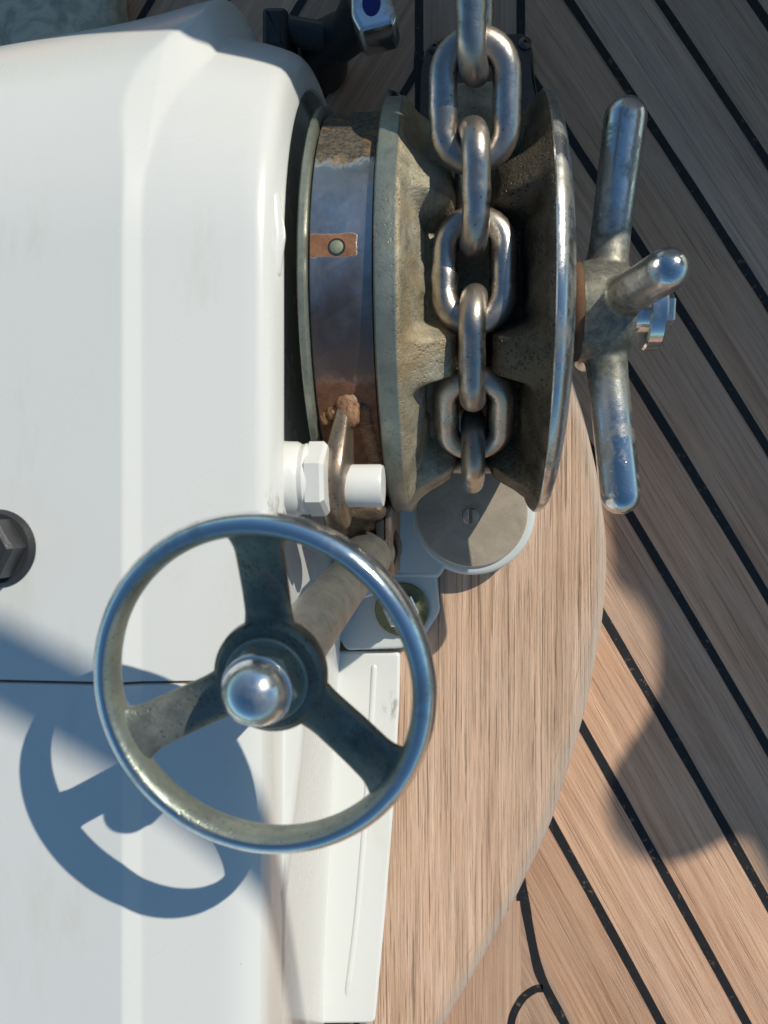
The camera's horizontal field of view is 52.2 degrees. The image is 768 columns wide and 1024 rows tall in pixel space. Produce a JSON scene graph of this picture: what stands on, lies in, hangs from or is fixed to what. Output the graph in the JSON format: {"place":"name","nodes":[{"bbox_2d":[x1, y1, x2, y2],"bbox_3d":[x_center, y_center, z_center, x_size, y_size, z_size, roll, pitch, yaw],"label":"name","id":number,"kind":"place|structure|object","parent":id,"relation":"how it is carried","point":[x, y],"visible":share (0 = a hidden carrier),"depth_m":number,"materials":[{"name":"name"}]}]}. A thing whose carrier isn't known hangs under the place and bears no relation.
{"place":"outdoors","nodes":[
{"label":"outdoors","id":0,"kind":"place"},
{"bbox_2d":[126,0,767,1023],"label":"deck","id":1,"kind":"structure","parent":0,"point":[642,896],"depth_m":0.51,"materials":[{"name":"brown wood"}]},
{"bbox_2d":[0,0,127,45],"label":"locker lid","id":2,"kind":"object","parent":1,"relation":"on","point":[24,20],"visible":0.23,"depth_m":0.53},
{"bbox_2d":[0,635,400,1023],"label":"cover","id":3,"kind":"object","parent":1,"relation":"on","point":[124,899],"visible":0.61,"depth_m":0.29,"materials":[{"name":"white plastic"}]},
{"bbox_2d":[263,0,399,94],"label":"blue capped fitting","id":4,"kind":"object","parent":1,"relation":"on","point":[327,48],"visible":0.89,"depth_m":0.47,"materials":[{"name":"silver metal"}]},
{"bbox_2d":[349,381,605,1023],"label":"teak pad","id":5,"kind":"object","parent":1,"relation":"on","point":[514,643],"visible":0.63,"depth_m":0.51,"materials":[{"name":"brown wood"}]},
{"bbox_2d":[0,0,690,853],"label":"anchor windlass","id":6,"kind":"object","parent":5,"relation":"on","point":[230,484],"visible":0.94,"depth_m":0.29,"materials":[{"name":"white plastic"}]},
{"bbox_2d":[429,0,521,493],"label":"anchor chain","id":7,"kind":"object","parent":6,"relation":"attached to","point":[475,47],"visible":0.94,"depth_m":0.31,"materials":[{"name":"metal"}]},
{"bbox_2d":[420,34,536,134],"bbox_3d":[0.060,-0.251,0.495,0.082,0.061,0.137,0,90,6],"label":"chain pipe plate","id":8,"kind":"object","parent":1,"relation":"on","point":[475,101],"visible":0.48,"depth_m":0.52,"materials":[{"name":"metal"}]}
]}

